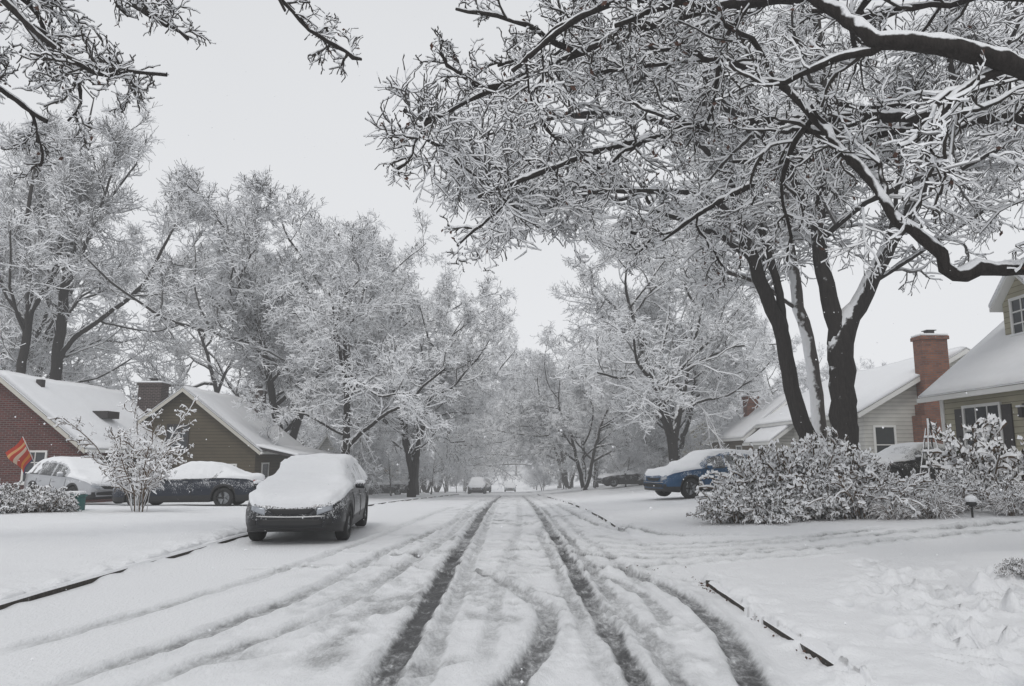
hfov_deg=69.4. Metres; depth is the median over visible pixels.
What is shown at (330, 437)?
roof snow
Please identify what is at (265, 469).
glass
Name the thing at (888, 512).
ornamental grass
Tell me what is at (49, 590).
kerb
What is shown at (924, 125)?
street tree
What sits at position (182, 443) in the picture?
glass
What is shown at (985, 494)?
garden plant
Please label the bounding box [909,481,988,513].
snowy shrub
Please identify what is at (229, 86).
sky
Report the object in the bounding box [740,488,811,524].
snowy shrub
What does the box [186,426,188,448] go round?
frame
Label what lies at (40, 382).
roof vent
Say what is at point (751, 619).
leaf litter
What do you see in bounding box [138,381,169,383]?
chimney snow
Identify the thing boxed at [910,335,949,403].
chimney
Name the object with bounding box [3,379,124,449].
roof
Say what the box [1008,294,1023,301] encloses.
frame
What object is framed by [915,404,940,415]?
chimney shoulder
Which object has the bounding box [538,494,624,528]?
kerb
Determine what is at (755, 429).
barge board
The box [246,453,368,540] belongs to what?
parked car
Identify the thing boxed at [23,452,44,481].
glass
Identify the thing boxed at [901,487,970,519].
ornamental grass
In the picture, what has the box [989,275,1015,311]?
dormer roof
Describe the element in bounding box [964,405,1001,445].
glass
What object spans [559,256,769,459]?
oak tree
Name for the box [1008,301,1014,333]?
frame
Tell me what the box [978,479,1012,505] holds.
snowy shrub
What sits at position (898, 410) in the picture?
walls
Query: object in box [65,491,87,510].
recycling bin
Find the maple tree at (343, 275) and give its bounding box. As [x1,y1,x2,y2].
[231,208,464,488]
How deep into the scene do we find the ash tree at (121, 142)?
44.90 m
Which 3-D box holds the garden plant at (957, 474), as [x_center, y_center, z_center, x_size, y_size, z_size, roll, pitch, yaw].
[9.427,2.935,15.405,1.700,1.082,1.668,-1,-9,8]
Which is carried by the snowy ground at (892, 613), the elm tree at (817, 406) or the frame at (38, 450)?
the elm tree at (817, 406)
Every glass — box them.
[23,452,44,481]
[168,426,186,448]
[263,464,267,478]
[875,427,894,452]
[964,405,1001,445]
[1011,298,1023,332]
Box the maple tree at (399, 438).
[276,292,440,494]
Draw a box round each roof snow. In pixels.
[0,370,165,449]
[138,387,182,419]
[183,386,302,450]
[327,432,352,452]
[704,394,785,440]
[755,346,966,424]
[918,321,1023,397]
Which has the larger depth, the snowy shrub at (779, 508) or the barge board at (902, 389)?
the barge board at (902, 389)
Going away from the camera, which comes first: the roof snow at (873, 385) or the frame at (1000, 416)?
the frame at (1000, 416)
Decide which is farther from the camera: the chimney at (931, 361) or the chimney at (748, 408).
the chimney at (748, 408)
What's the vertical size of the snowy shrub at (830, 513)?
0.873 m
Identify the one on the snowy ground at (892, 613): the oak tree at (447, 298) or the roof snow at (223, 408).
the oak tree at (447, 298)
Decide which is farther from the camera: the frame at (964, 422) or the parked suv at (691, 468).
the parked suv at (691, 468)
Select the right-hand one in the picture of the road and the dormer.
the dormer
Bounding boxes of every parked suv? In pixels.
[24,456,121,503]
[466,477,487,493]
[485,479,491,492]
[643,449,752,498]
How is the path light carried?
on the snowy ground at (892, 613)
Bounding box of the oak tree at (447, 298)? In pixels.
[318,234,535,494]
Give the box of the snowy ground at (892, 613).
[0,464,1023,685]
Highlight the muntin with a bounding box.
[1019,298,1023,330]
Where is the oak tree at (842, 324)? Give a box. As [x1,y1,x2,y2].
[572,0,1023,456]
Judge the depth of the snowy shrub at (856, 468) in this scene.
14.99 m
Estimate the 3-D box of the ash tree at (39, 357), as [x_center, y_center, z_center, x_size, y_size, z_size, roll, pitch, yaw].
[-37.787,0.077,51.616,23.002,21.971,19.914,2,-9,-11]
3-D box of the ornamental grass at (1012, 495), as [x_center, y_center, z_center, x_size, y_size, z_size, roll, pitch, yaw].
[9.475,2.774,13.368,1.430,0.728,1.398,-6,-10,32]
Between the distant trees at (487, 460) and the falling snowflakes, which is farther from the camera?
the distant trees at (487, 460)
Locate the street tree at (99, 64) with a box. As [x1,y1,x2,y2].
[0,0,362,184]
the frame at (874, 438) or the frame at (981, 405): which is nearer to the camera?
the frame at (981, 405)
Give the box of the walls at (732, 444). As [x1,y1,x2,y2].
[712,428,759,449]
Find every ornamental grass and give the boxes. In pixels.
[865,492,926,519]
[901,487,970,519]
[975,489,1023,516]
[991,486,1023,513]
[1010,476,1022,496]
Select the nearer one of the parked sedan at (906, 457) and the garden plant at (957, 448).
the garden plant at (957, 448)
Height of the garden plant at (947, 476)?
0.928 m
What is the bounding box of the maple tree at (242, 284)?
[46,157,424,439]
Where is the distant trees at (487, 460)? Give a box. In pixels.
[93,315,886,495]
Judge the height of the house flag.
1.506 m
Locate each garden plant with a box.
[926,413,1023,485]
[926,467,997,509]
[928,458,998,493]
[929,417,1023,489]
[953,471,1023,514]
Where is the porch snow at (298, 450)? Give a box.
[256,444,335,454]
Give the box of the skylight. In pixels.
[92,411,119,418]
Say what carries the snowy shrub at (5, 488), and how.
on the snowy ground at (892, 613)
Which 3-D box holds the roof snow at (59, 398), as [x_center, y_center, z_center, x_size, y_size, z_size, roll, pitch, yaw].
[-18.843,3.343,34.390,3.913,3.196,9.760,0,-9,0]
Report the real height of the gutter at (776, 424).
0.130 m
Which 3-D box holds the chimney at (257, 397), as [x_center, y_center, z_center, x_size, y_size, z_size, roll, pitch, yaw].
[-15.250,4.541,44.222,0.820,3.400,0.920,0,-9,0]
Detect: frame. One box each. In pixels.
[30,450,47,451]
[167,424,189,425]
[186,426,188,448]
[873,425,895,426]
[873,427,876,452]
[893,427,896,443]
[961,402,1001,408]
[961,409,967,446]
[998,405,1003,445]
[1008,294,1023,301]
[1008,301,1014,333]
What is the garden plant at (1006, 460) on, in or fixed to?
on the snowy ground at (892, 613)
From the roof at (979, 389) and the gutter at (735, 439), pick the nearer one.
the roof at (979, 389)
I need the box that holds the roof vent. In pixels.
[36,379,45,386]
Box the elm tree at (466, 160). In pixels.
[363,0,853,448]
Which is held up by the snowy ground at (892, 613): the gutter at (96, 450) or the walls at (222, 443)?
the walls at (222, 443)
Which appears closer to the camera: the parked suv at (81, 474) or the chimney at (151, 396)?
the parked suv at (81, 474)
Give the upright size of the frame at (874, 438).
1.400 m
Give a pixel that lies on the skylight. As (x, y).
(108, 414)
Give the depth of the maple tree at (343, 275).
38.20 m
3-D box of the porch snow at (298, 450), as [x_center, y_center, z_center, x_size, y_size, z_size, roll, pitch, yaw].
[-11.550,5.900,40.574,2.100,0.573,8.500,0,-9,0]
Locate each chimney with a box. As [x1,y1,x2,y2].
[137,383,170,412]
[249,390,267,412]
[741,396,758,416]
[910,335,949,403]
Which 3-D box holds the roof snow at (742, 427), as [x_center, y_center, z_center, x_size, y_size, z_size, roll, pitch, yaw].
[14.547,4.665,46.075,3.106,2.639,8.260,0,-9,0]
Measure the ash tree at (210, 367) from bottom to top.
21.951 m
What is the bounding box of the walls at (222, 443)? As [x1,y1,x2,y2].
[144,393,288,475]
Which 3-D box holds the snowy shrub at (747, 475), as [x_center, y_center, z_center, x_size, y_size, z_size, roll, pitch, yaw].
[5.785,2.935,15.625,3.710,1.815,3.079,-8,-12,43]
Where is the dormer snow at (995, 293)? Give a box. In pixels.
[988,276,1004,307]
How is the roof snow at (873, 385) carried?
on the roof at (875, 402)
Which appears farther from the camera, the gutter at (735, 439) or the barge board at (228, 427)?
the gutter at (735, 439)
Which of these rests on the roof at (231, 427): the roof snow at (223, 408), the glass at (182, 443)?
the roof snow at (223, 408)
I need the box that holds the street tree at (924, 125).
[374,0,1023,306]
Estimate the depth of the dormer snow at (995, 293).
21.30 m
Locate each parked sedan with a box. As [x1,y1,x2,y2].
[112,461,264,505]
[503,481,516,491]
[597,466,646,486]
[871,442,944,480]
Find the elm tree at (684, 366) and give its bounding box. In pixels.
[546,155,783,462]
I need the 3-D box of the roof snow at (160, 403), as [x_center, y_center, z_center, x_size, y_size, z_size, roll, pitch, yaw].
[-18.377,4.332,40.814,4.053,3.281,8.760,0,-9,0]
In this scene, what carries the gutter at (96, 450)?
attached to the roof at (55, 423)
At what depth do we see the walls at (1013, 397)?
19.42 m
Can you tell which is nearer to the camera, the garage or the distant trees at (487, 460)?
the garage
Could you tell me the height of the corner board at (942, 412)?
3.500 m
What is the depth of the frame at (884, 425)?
29.77 m
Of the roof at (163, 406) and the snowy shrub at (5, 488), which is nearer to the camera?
the snowy shrub at (5, 488)
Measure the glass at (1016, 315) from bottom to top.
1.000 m
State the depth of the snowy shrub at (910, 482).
13.86 m
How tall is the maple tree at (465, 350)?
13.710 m
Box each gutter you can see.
[85,449,156,452]
[260,451,275,453]
[704,438,742,442]
[754,413,858,427]
[916,384,1023,402]
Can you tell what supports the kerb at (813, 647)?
on the snowy ground at (892, 613)
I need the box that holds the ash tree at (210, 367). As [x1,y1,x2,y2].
[62,221,391,419]
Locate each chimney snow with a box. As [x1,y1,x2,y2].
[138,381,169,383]
[911,333,947,337]
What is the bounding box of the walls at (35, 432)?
[0,383,158,502]
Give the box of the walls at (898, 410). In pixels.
[793,355,963,456]
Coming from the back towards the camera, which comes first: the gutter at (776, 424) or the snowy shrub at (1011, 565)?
the gutter at (776, 424)
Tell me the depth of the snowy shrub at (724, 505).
14.33 m
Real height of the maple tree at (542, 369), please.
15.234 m
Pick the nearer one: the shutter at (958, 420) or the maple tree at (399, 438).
the shutter at (958, 420)
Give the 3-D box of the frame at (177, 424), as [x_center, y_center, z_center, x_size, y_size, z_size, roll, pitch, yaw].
[-16.600,4.069,36.774,1.110,0.080,0.063,0,-9,0]
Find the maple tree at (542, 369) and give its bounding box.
[480,320,735,490]
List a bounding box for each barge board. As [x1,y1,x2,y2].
[0,377,84,452]
[138,388,182,423]
[182,388,259,454]
[743,401,786,440]
[858,349,966,416]
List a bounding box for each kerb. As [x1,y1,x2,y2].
[0,494,458,609]
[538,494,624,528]
[706,579,880,685]
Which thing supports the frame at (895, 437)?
on the sill
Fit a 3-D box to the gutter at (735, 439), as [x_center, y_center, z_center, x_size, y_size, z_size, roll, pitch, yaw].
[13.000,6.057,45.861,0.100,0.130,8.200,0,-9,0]
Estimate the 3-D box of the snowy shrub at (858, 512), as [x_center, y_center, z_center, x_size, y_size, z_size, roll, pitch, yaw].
[6.627,2.962,14.352,2.616,0.990,2.178,0,-9,2]
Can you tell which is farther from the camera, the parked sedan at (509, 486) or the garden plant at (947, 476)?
the parked sedan at (509, 486)
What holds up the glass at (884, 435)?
attached to the walls at (898, 410)
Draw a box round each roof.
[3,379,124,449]
[141,392,182,422]
[187,391,266,451]
[260,448,294,456]
[756,349,964,425]
[923,383,1023,397]
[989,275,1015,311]
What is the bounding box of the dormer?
[1002,278,1023,334]
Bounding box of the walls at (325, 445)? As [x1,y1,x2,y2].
[319,437,335,450]
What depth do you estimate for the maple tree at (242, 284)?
44.37 m
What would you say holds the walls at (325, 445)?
on the snowy ground at (892, 613)
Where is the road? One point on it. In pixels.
(542, 592)
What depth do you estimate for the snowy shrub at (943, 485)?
14.31 m
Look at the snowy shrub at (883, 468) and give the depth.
15.44 m
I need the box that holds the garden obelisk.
[920,418,944,475]
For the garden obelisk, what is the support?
on the snowy ground at (892, 613)
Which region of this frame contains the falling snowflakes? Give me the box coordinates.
[1,7,1021,683]
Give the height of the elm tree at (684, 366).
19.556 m
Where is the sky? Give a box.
[0,0,1023,421]
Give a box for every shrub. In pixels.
[0,480,34,513]
[6,483,82,513]
[367,477,407,494]
[685,483,775,524]
[695,438,867,518]
[707,426,881,513]
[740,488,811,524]
[749,433,920,491]
[790,482,867,519]
[791,472,926,518]
[840,469,957,517]
[858,469,955,506]
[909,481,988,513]
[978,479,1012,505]
[993,557,1023,577]
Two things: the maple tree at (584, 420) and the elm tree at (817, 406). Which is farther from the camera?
the maple tree at (584, 420)
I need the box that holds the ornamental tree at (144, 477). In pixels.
[47,393,198,511]
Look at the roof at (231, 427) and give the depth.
36.48 m
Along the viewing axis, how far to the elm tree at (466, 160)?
18.06 m
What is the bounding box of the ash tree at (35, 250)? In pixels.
[0,125,164,386]
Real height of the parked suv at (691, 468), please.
1.688 m
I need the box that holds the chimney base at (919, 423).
[912,415,942,443]
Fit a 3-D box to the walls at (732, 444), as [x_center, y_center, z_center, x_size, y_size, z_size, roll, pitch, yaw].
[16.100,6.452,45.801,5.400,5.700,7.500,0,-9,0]
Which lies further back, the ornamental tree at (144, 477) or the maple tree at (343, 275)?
the maple tree at (343, 275)
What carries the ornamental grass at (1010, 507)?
on the snowy ground at (892, 613)
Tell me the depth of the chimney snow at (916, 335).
29.66 m
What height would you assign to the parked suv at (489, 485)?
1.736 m
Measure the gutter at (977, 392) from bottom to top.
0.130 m
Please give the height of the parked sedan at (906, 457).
1.483 m
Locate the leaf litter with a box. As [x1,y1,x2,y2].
[626,565,821,659]
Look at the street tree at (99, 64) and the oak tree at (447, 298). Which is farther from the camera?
the oak tree at (447, 298)
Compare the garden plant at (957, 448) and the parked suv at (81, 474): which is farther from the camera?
the parked suv at (81, 474)
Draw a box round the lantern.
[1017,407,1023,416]
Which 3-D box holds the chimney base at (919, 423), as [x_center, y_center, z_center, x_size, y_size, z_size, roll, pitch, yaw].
[16.950,4.430,29.282,1.600,3.100,0.730,0,-9,0]
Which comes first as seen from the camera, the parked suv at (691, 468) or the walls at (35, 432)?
the parked suv at (691, 468)
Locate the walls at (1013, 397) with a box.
[944,390,1023,469]
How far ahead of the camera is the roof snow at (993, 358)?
20.56 m
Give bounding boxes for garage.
[742,424,793,453]
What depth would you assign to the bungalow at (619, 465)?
76.97 m
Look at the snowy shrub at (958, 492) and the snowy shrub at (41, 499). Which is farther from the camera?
the snowy shrub at (41, 499)
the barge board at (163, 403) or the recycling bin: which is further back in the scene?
the barge board at (163, 403)
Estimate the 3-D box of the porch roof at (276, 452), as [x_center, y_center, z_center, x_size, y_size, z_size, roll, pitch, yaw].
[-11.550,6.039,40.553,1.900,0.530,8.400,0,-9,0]
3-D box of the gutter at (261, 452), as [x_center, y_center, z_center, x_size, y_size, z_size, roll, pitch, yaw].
[-12.300,6.042,40.553,0.100,0.130,8.700,0,-9,0]
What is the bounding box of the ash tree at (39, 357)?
[0,204,156,400]
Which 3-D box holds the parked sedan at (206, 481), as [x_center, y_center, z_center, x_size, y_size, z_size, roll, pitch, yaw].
[-10.964,4.814,25.327,4.720,1.532,2.210,1,-9,-4]
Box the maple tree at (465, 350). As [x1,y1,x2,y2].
[319,280,519,496]
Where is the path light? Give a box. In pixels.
[965,495,976,517]
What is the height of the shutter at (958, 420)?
1.250 m
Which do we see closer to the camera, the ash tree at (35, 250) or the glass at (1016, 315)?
the glass at (1016, 315)
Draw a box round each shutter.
[954,409,964,446]
[1001,404,1015,451]
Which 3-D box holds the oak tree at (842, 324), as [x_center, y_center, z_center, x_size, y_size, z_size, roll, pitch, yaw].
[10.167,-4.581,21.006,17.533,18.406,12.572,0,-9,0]
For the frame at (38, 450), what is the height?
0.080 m
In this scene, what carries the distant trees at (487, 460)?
on the snowy ground at (892, 613)
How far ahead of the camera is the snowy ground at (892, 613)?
9.37 m
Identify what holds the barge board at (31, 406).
attached to the roof at (55, 423)
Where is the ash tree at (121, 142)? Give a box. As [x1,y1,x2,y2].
[0,25,225,380]
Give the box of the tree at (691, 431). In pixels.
[646,419,711,466]
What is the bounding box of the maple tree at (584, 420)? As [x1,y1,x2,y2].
[524,316,649,487]
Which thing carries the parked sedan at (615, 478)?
on the snowy ground at (892, 613)
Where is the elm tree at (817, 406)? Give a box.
[672,1,923,454]
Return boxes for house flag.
[6,436,35,474]
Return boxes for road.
[0,461,864,685]
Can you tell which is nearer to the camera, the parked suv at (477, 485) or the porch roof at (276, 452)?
the porch roof at (276, 452)
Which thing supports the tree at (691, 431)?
on the snowy ground at (892, 613)
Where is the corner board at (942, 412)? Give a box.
[939,400,945,448]

